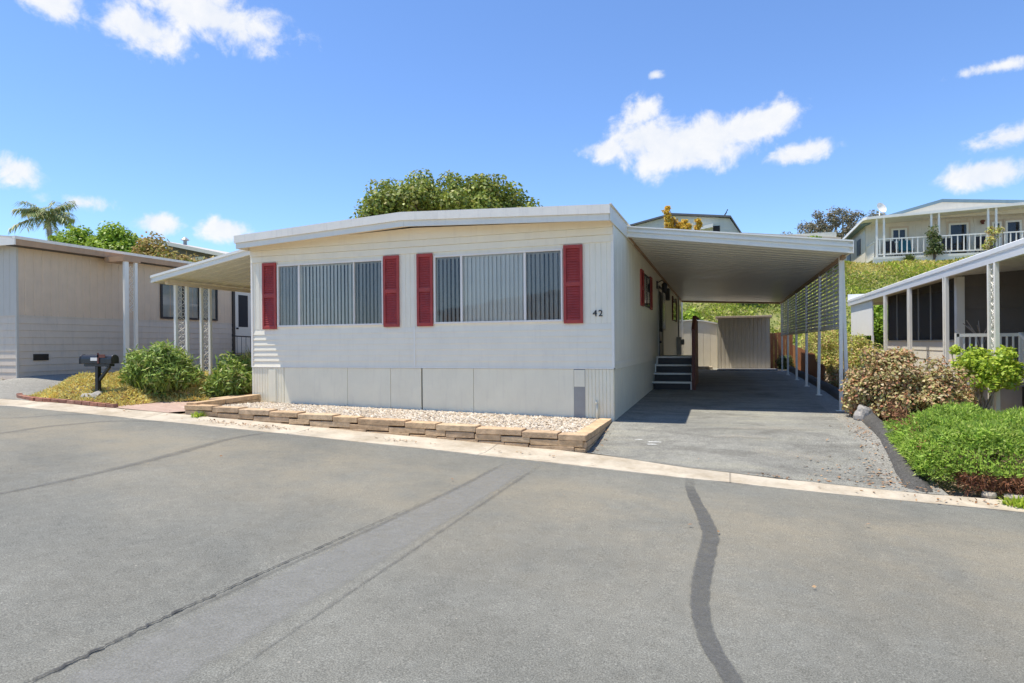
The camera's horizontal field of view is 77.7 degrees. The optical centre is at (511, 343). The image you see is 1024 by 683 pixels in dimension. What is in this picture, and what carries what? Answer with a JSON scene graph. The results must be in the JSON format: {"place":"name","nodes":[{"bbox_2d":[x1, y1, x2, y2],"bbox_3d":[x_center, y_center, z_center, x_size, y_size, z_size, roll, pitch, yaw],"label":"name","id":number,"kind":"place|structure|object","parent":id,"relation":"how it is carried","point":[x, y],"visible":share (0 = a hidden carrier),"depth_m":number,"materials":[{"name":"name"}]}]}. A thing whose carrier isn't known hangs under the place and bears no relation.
{"place":"outdoors","nodes":[
{"label":"outdoors","id":0,"kind":"place"},
{"bbox_2d":[0,367,216,399],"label":"neighbour driveway","id":1,"kind":"structure","parent":0,"point":[11,388],"depth_m":13.88,"materials":[{"name":"concrete"}]},
{"bbox_2d":[232,335,250,361],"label":"entry steps","id":2,"kind":"structure","parent":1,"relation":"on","point":[241,344],"depth_m":20.73,"materials":[{"name":"black metal"}]},
{"bbox_2d":[0,406,1023,682],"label":"road","id":3,"kind":"structure","parent":0,"point":[532,572],"depth_m":4.19,"materials":[{"name":"grey asphalt"}]},
{"bbox_2d":[26,515,391,682],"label":"road crack","id":4,"kind":"object","parent":3,"relation":"on","point":[87,654],"visible":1,"depth_m":3.23,"materials":[{"name":"black asphalt"}]},
{"bbox_2d":[80,475,502,679],"bbox_3d":[-0.976,1.449,4.718,0.585,0.028,7.307,0,0,20],"label":"road trench patch","id":5,"kind":"object","parent":3,"relation":"on","point":[106,675],"visible":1,"depth_m":3.26,"materials":[{"name":"grey asphalt"}]},
{"bbox_2d":[72,410,1013,587],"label":"leaf litter","id":6,"kind":"object","parent":3,"relation":"on","point":[787,477],"visible":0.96,"depth_m":7.29,"materials":[{"name":"brown plant"}]},
{"bbox_2d":[686,489,742,682],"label":"road tar seam","id":7,"kind":"object","parent":3,"relation":"on","point":[720,660],"visible":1,"depth_m":3.87,"materials":[{"name":"grey asphalt"}]},
{"bbox_2d":[0,0,1023,251],"label":"sky","id":8,"kind":"structure","parent":0,"point":[209,123],"materials":[{"name":"blue"}]},
{"bbox_2d":[28,260,1023,499],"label":"ground","id":9,"kind":"structure","parent":0,"point":[951,487],"depth_m":28.48,"materials":[{"name":"green plant"}]},
{"bbox_2d":[8,201,78,240],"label":"palm tree","id":10,"kind":"object","parent":9,"relation":"on","point":[49,216],"visible":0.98,"depth_m":49.17,"materials":[{"name":"green plant"}]},
{"bbox_2d":[47,220,141,252],"bbox_3d":[-25.251,-5.443,38.494,7.262,4.166,5.438,0,0,19],"label":"ficus tree","id":11,"kind":"object","parent":9,"relation":"on","point":[112,237],"visible":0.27,"depth_m":37.88,"materials":[{"name":"green plant"}]},
{"bbox_2d":[79,353,118,401],"bbox_3d":[-7.932,0.643,12.148,0.825,0.948,0.452,0,0,19],"label":"mailbox","id":12,"kind":"object","parent":9,"relation":"on","point":[98,361],"visible":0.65,"depth_m":12.13,"materials":[{"name":"black metal"}]},
{"bbox_2d":[0,235,250,379],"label":"mobile home","id":13,"kind":"object","parent":9,"relation":"on","point":[64,307],"visible":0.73,"depth_m":16.25,"materials":[{"name":"white metal"}]},
{"bbox_2d":[160,284,217,320],"bbox_3d":[-9.784,-1.265,19.346,0.050,1.060,2.150,0,0,19],"label":"window","id":14,"kind":"structure","parent":13,"relation":"in","point":[165,290],"depth_m":19.16,"materials":[{"name":"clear glass"}]},
{"bbox_2d":[232,291,250,353],"bbox_3d":[-9.048,-0.771,21.421,0.100,2.200,0.950,0,0,19],"label":"door","id":15,"kind":"structure","parent":13,"relation":"in","point":[241,301],"depth_m":21.35,"materials":[{"name":"white metal"}]},
{"bbox_2d":[27,370,251,408],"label":"dry lawn","id":16,"kind":"structure","parent":9,"relation":"on","point":[115,390],"depth_m":12.38,"materials":[{"name":"yellow plant"}]},
{"bbox_2d":[16,393,117,407],"bbox_3d":[-8.511,1.055,11.895,3.165,0.184,0.356,0,0,27],"label":"brick edging","id":17,"kind":"object","parent":16,"relation":"on","point":[66,401],"visible":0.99,"depth_m":11.67,"materials":[{"name":"red brick"}]},
{"bbox_2d":[116,400,195,412],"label":"paver path","id":18,"kind":"structure","parent":9,"relation":"on","point":[168,407],"depth_m":11.55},
{"bbox_2d":[117,338,206,400],"bbox_3d":[-7.081,0.533,12.806,1.748,1.299,1.682,0,0,19],"label":"green shrub","id":19,"kind":"object","parent":9,"relation":"on","point":[162,367],"visible":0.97,"depth_m":12.45,"materials":[{"name":"green plant"}]},
{"bbox_2d":[130,231,213,261],"bbox_3d":[-17.473,-4.051,32.431,4.603,3.201,5.183,0,0,-38],"label":"pepper tree","id":20,"kind":"object","parent":9,"relation":"on","point":[148,246],"visible":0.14,"depth_m":31.34,"materials":[{"name":"green plant"}]},
{"bbox_2d":[152,237,229,260],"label":"house","id":21,"kind":"structure","parent":9,"relation":"on","point":[200,252],"depth_m":42.43,"materials":[{"name":"white"}]},
{"bbox_2d":[150,250,250,386],"bbox_3d":[-4.922,-0.500,17.892,2.720,2.970,9.820,0,0,19],"label":"patio awning","id":22,"kind":"object","parent":9,"relation":"on","point":[230,271],"visible":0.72,"depth_m":14.22,"materials":[{"name":"white paint"}]},
{"bbox_2d":[195,350,251,397],"bbox_3d":[-5.862,0.685,13.305,1.346,1.139,1.337,0,0,3],"label":"green shrub","id":23,"kind":"object","parent":9,"relation":"on","point":[231,376],"visible":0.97,"depth_m":12.93,"materials":[{"name":"green plant"}]},
{"bbox_2d":[209,393,251,399],"bbox_3d":[-5.512,1.127,13.047,0.210,0.178,1.651,0,0,17],"label":"stone edging","id":24,"kind":"object","parent":9,"relation":"on","point":[227,396],"visible":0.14,"depth_m":12.65,"materials":[{"name":"stone"}]},
{"bbox_2d":[239,348,250,363],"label":"fern clump","id":25,"kind":"object","parent":9,"relation":"on","point":[246,355],"visible":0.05,"depth_m":16.53,"materials":[{"name":"green plant"}]},
{"bbox_2d":[190,401,597,432],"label":"gravel","id":26,"kind":"structure","parent":9,"relation":"on","point":[556,423],"depth_m":10.48,"materials":[{"name":"beige gravel"}]},
{"bbox_2d":[184,394,611,452],"bbox_3d":[-2.096,1.231,10.522,7.206,0.525,2.116,0,0,19],"label":"stone planter","id":27,"kind":"object","parent":9,"relation":"on","point":[584,439],"visible":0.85,"depth_m":9.34,"materials":[{"name":"stone"}]},
{"bbox_2d":[349,168,541,218],"bbox_3d":[-3.450,-5.402,34.410,11.838,8.135,8.702,0,0,19],"label":"ficus tree","id":28,"kind":"object","parent":9,"relation":"on","point":[422,192],"visible":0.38,"depth_m":31.84,"materials":[{"name":"green plant"}]},
{"bbox_2d":[234,203,683,421],"bbox_3d":[1.039,-0.467,19.474,7.569,3.755,17.650,0,0,19],"label":"mobile home","id":29,"kind":"object","parent":9,"relation":"on","point":[569,311],"visible":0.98,"depth_m":11.47,"materials":[{"name":"white metal"}]},
{"bbox_2d":[277,259,382,326],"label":"window","id":30,"kind":"structure","parent":29,"relation":"in","point":[335,293],"depth_m":12.36,"materials":[{"name":"glass"}]},
{"bbox_2d":[433,248,562,323],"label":"window","id":31,"kind":"structure","parent":29,"relation":"in","point":[524,285],"depth_m":11.15,"materials":[{"name":"glass"}]},
{"bbox_2d":[644,273,649,307],"bbox_3d":[3.083,-1.207,14.553,0.030,0.720,1.150,0,0,19],"label":"window","id":32,"kind":"structure","parent":29,"relation":"in","point":[646,279],"depth_m":14.49,"materials":[{"name":"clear glass"}]},
{"bbox_2d":[657,286,662,355],"bbox_3d":[4.066,-0.615,17.337,0.090,1.880,1.050,0,0,19],"label":"door","id":33,"kind":"structure","parent":29,"relation":"in","point":[659,291],"depth_m":17.22,"materials":[{"name":"black metal"}]},
{"bbox_2d":[663,293,665,330],"bbox_3d":[4.396,-0.923,18.412,0.030,1.070,0.700,0,0,19],"label":"window","id":34,"kind":"structure","parent":29,"relation":"in","point":[664,312],"depth_m":18.41,"materials":[{"name":"glass"}]},
{"bbox_2d":[674,299,675,320],"bbox_3d":[5.632,-1.174,22.057,0.030,0.750,1.000,0,0,19],"label":"window","id":35,"kind":"structure","parent":29,"relation":"in","point":[674,299],"depth_m":22.04,"materials":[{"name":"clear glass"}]},
{"bbox_2d":[679,304,681,322],"bbox_3d":[6.437,-1.166,24.424,0.030,0.700,1.600,0,0,19],"label":"window","id":36,"kind":"structure","parent":29,"relation":"in","point":[680,321],"depth_m":24.63,"materials":[{"name":"glass"}]},
{"bbox_2d":[0,399,1023,512],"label":"gutter","id":37,"kind":"object","parent":9,"relation":"on","point":[567,458],"visible":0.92,"depth_m":8.29,"materials":[{"name":"concrete"}]},
{"bbox_2d":[191,411,203,417],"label":"weed","id":38,"kind":"object","parent":37,"relation":"on","point":[196,415],"visible":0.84,"depth_m":10.55,"materials":[{"name":"green plant"}]},
{"bbox_2d":[981,491,996,498],"bbox_3d":[4.966,1.570,6.619,0.135,0.063,0.125,0,0,19],"label":"stone","id":39,"kind":"object","parent":37,"relation":"on","point":[989,494],"visible":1,"depth_m":6.58,"materials":[{"name":"stone"}]},
{"bbox_2d":[997,495,1023,508],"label":"weed","id":40,"kind":"object","parent":37,"relation":"on","point":[1018,502],"visible":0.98,"depth_m":6.40,"materials":[{"name":"green plant"}]},
{"bbox_2d":[1003,493,1023,500],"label":"stone","id":41,"kind":"object","parent":37,"relation":"on","point":[1010,495],"visible":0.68,"depth_m":6.52,"materials":[{"name":"stone"}]},
{"bbox_2d":[661,205,702,229],"bbox_3d":[8.926,-4.849,33.445,2.288,4.915,1.334,0,0,19],"label":"golden tree","id":42,"kind":"object","parent":9,"relation":"on","point":[670,222],"visible":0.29,"depth_m":33.23,"materials":[{"name":"yellow plant"}]},
{"bbox_2d":[630,209,741,232],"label":"house","id":43,"kind":"structure","parent":9,"relation":"on","point":[723,223],"depth_m":36.28,"materials":[{"name":"white paint"}]},
{"bbox_2d":[713,226,719,231],"bbox_3d":[11.623,-6.511,36.143,0.370,0.420,0.018,0,0,19],"label":"window","id":44,"kind":"structure","parent":43,"relation":"in","point":[715,228],"depth_m":36.14,"materials":[{"name":"black glass"}]},
{"bbox_2d":[683,306,703,319],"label":"hill shrub","id":45,"kind":"object","parent":9,"relation":"on","point":[689,315],"visible":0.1,"depth_m":29.92,"materials":[{"name":"green plant"}]},
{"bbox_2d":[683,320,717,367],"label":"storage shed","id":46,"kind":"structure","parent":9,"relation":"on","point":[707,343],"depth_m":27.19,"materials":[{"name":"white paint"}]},
{"bbox_2d":[770,332,792,367],"bbox_3d":[11.042,0.290,26.064,0.860,1.527,0.060,0,0,19],"label":"board fence","id":47,"kind":"object","parent":9,"relation":"on","point":[775,348],"visible":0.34,"depth_m":26.09,"materials":[{"name":"brown wood"}]},
{"bbox_2d":[775,355,794,369],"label":"garden shrub","id":48,"kind":"object","parent":9,"relation":"on","point":[791,363],"visible":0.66,"depth_m":24.92,"materials":[{"name":"green plant"}]},
{"bbox_2d":[751,232,840,238],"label":"house","id":49,"kind":"structure","parent":9,"relation":"on","point":[832,235],"depth_m":37.18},
{"bbox_2d":[793,345,825,380],"bbox_3d":[10.668,0.614,23.153,0.060,1.187,10.296,0,0,19],"label":"board fence","id":50,"kind":"object","parent":9,"relation":"on","point":[812,366],"visible":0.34,"depth_m":21.64,"materials":[{"name":"brown wood"}]},
{"bbox_2d":[798,323,838,368],"bbox_3d":[12.527,0.030,25.695,1.913,2.136,2.394,0,0,19],"label":"garden shrub","id":51,"kind":"object","parent":9,"relation":"on","point":[809,341],"visible":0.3,"depth_m":25.53,"materials":[{"name":"green plant"}]},
{"bbox_2d":[683,254,974,361],"bbox_3d":[13.562,-1.670,30.665,24.324,5.704,8.694,0,0,19],"label":"hillside groundcover","id":52,"kind":"object","parent":9,"relation":"on","point":[733,307],"visible":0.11,"depth_m":31.42,"materials":[{"name":"green plant"}]},
{"bbox_2d":[780,206,878,238],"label":"eucalyptus tree","id":53,"kind":"object","parent":9,"relation":"on","point":[835,221],"visible":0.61,"depth_m":55.07,"materials":[{"name":"green plant"}]},
{"bbox_2d":[810,327,859,373],"bbox_3d":[10.985,0.246,21.642,1.668,1.776,2.158,0,0,19],"label":"garden shrub","id":54,"kind":"object","parent":9,"relation":"on","point":[828,343],"visible":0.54,"depth_m":21.19,"materials":[{"name":"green plant"}]},
{"bbox_2d":[825,361,852,385],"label":"garden shrub","id":55,"kind":"object","parent":9,"relation":"on","point":[830,367],"visible":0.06,"depth_m":17.35,"materials":[{"name":"green plant"}]},
{"bbox_2d":[824,365,857,391],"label":"garden shrub","id":56,"kind":"object","parent":9,"relation":"on","point":[835,381],"visible":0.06,"depth_m":15.79,"materials":[{"name":"green plant"}]},
{"bbox_2d":[833,333,882,369],"bbox_3d":[9.642,0.464,17.363,1.522,1.584,1.598,0,0,3],"label":"garden shrub","id":57,"kind":"object","parent":9,"relation":"on","point":[854,360],"visible":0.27,"depth_m":17.22,"materials":[{"name":"green plant"}]},
{"bbox_2d":[771,368,947,494],"bbox_3d":[7.652,1.294,16.586,0.560,0.529,20.876,0,0,19],"label":"driveway edge","id":58,"kind":"object","parent":9,"relation":"on","point":[829,403],"visible":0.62,"depth_m":8.75,"materials":[{"name":"concrete"}]},
{"bbox_2d":[627,226,853,410],"bbox_3d":[6.210,-0.513,17.929,3.815,3.403,14.430,0,0,19],"label":"carport","id":59,"kind":"object","parent":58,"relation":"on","point":[694,266],"visible":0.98,"depth_m":13.52,"materials":[{"name":"white paint"}]},
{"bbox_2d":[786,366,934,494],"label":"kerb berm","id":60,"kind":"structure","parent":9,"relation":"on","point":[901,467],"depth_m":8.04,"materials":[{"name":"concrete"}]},
{"bbox_2d":[853,404,873,420],"bbox_3d":[5.581,1.142,10.089,0.309,0.359,0.384,0,0,19],"label":"rock","id":61,"kind":"object","parent":9,"relation":"on","point":[861,412],"visible":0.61,"depth_m":9.99,"materials":[{"name":"grey stone"}]},
{"bbox_2d":[861,305,887,341],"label":"hill shrub","id":62,"kind":"object","parent":9,"relation":"on","point":[878,326],"visible":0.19,"depth_m":26.94,"materials":[{"name":"green plant"}]},
{"bbox_2d":[813,255,972,287],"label":"dry grass","id":63,"kind":"structure","parent":9,"relation":"on","point":[883,265],"depth_m":32.33,"materials":[{"name":"beige plant"}]},
{"bbox_2d":[901,253,917,260],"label":"agave","id":64,"kind":"object","parent":9,"relation":"on","point":[910,257],"visible":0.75,"depth_m":32.67,"materials":[{"name":"green plant"}]},
{"bbox_2d":[839,346,980,421],"bbox_3d":[6.308,0.740,10.206,1.951,1.404,1.596,0,0,19],"label":"bronze shrub","id":65,"kind":"object","parent":9,"relation":"on","point":[894,374],"visible":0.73,"depth_m":9.99,"materials":[{"name":"brown plant"}]},
{"bbox_2d":[842,199,1023,263],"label":"house","id":66,"kind":"structure","parent":9,"relation":"on","point":[963,223],"depth_m":33.61,"materials":[{"name":"painted siding"},{"name":"white painted metal"},{"name":"glass"}]},
{"bbox_2d":[857,239,860,255],"bbox_3d":[20.272,-5.627,37.191,0.020,0.900,1.100,0,0,19],"label":"window","id":67,"kind":"structure","parent":66,"relation":"in","point":[859,241],"depth_m":37.05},
{"bbox_2d":[885,241,897,256],"bbox_3d":[20.355,-5.087,34.249,0.608,0.980,0.680,0,0,19],"label":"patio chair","id":68,"kind":"object","parent":66,"relation":"on","point":[887,244],"visible":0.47,"depth_m":34.42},
{"bbox_2d":[889,226,908,243],"bbox_3d":[21.212,-5.970,34.853,0.950,0.970,0.060,0,0,19],"label":"window","id":69,"kind":"structure","parent":66,"relation":"in","point":[897,231],"depth_m":34.86,"materials":[{"name":"white paint"}]},
{"bbox_2d":[898,240,913,255],"bbox_3d":[21.065,-5.093,34.008,0.608,0.980,0.680,0,0,19],"label":"patio chair","id":70,"kind":"object","parent":66,"relation":"on","point":[904,245],"visible":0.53,"depth_m":34.20,"materials":[{"name":"teal fabric"}]},
{"bbox_2d":[923,224,945,259],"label":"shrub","id":71,"kind":"object","parent":66,"relation":"attached to","point":[934,248],"visible":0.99,"depth_m":32.49,"materials":[{"name":"green plant"}]},
{"bbox_2d":[941,238,956,253],"bbox_3d":[22.911,-5.109,33.381,0.608,0.980,0.680,0,0,19],"label":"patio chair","id":72,"kind":"object","parent":66,"relation":"on","point":[949,244],"visible":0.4,"depth_m":33.54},
{"bbox_2d":[946,220,970,253],"bbox_3d":[23.843,-5.593,33.961,1.100,1.970,0.060,0,0,19],"label":"door","id":73,"kind":"structure","parent":66,"relation":"in","point":[952,227],"depth_m":33.96,"materials":[{"name":"white paint"}]},
{"bbox_2d":[975,236,991,252],"bbox_3d":[24.379,-5.122,32.883,0.608,0.980,0.680,0,0,19],"label":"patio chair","id":74,"kind":"object","parent":66,"relation":"on","point":[983,239],"visible":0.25,"depth_m":33.11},
{"bbox_2d":[981,225,1004,249],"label":"shrub","id":75,"kind":"object","parent":66,"relation":"attached to","point":[990,237],"visible":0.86,"depth_m":31.77,"materials":[{"name":"green plant"}]},
{"bbox_2d":[989,219,1003,247],"bbox_3d":[25.463,-5.582,33.411,0.620,1.920,0.060,0,0,19],"label":"door","id":76,"kind":"structure","parent":66,"relation":"in","point":[1000,221],"depth_m":33.34,"materials":[{"name":"white paint"}]},
{"bbox_2d":[1003,218,1023,244],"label":"door","id":77,"kind":"structure","parent":66,"relation":"in","point":[1010,224],"depth_m":33.18,"materials":[{"name":"white paint"}]},
{"bbox_2d":[847,238,1023,411],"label":"mobile home","id":78,"kind":"object","parent":9,"relation":"on","point":[931,312],"visible":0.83,"depth_m":13.46,"materials":[{"name":"white paint"}]},
{"bbox_2d":[963,320,993,350],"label":"porch plant","id":79,"kind":"object","parent":78,"relation":"on","point":[969,328],"visible":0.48,"depth_m":13.00,"materials":[{"name":"green plant"}]},
{"bbox_2d":[881,398,1023,498],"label":"juniper hedge","id":80,"kind":"object","parent":9,"relation":"on","point":[918,437],"visible":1,"depth_m":7.11,"materials":[{"name":"green plant"}]},
{"bbox_2d":[948,344,974,400],"bbox_3d":[7.746,0.682,10.957,0.405,1.372,0.621,0,0,19],"label":"lime shrub","id":81,"kind":"object","parent":9,"relation":"on","point":[954,349],"visible":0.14,"depth_m":11.00,"materials":[{"name":"green plant"}]},
{"bbox_2d":[956,384,980,406],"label":"bronze shrub","id":82,"kind":"object","parent":9,"relation":"on","point":[970,397],"visible":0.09,"depth_m":10.23,"materials":[{"name":"brown plant"}]},
{"bbox_2d":[955,344,1023,410],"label":"lime shrub","id":83,"kind":"object","parent":9,"relation":"on","point":[1000,374],"visible":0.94,"depth_m":10.19,"materials":[{"name":"green plant"}]},
{"bbox_2d":[587,368,891,489],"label":"driveway","id":84,"kind":"structure","parent":0,"point":[705,418],"depth_m":9.17,"materials":[{"name":"concrete"}]},
{"bbox_2d":[653,315,699,389],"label":"entry steps","id":85,"kind":"structure","parent":84,"relation":"on","point":[677,372],"depth_m":15.92,"materials":[{"name":"black metal"}]},
{"bbox_2d":[698,366,712,369],"bbox_3d":[7.800,0.982,25.816,0.650,0.140,0.500,0,0,19],"label":"paving stone","id":86,"kind":"object","parent":84,"relation":"on","point":[705,367],"visible":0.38,"depth_m":25.60,"materials":[{"name":"concrete"}]},
{"bbox_2d":[717,368,777,370],"bbox_3d":[9.082,1.004,24.615,2.150,0.075,1.050,0,0,19],"label":"shed apron","id":87,"kind":"object","parent":84,"relation":"on","point":[739,369],"visible":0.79,"depth_m":24.25,"materials":[{"name":"grey concrete"}]},
{"bbox_2d":[715,315,771,368],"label":"storage shed","id":88,"kind":"structure","parent":87,"relation":"on","point":[743,341],"depth_m":25.16,"materials":[{"name":"beige metal"}]},
{"bbox_2d":[738,427,795,428],"bbox_3d":[3.829,1.244,9.375,1.457,0.020,0.685,0,0,19],"label":"driveway scuff","id":89,"kind":"object","parent":84,"relation":"on","point":[765,428],"visible":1,"depth_m":9.35,"materials":[{"name":"grey concrete"}]},
{"bbox_2d":[760,450,814,457],"bbox_3d":[3.542,1.403,8.081,1.152,0.110,0.562,0,0,19],"label":"driveway scuff","id":90,"kind":"object","parent":84,"relation":"on","point":[790,454],"visible":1,"depth_m":8.07,"materials":[{"name":"grey concrete"}]}
]}

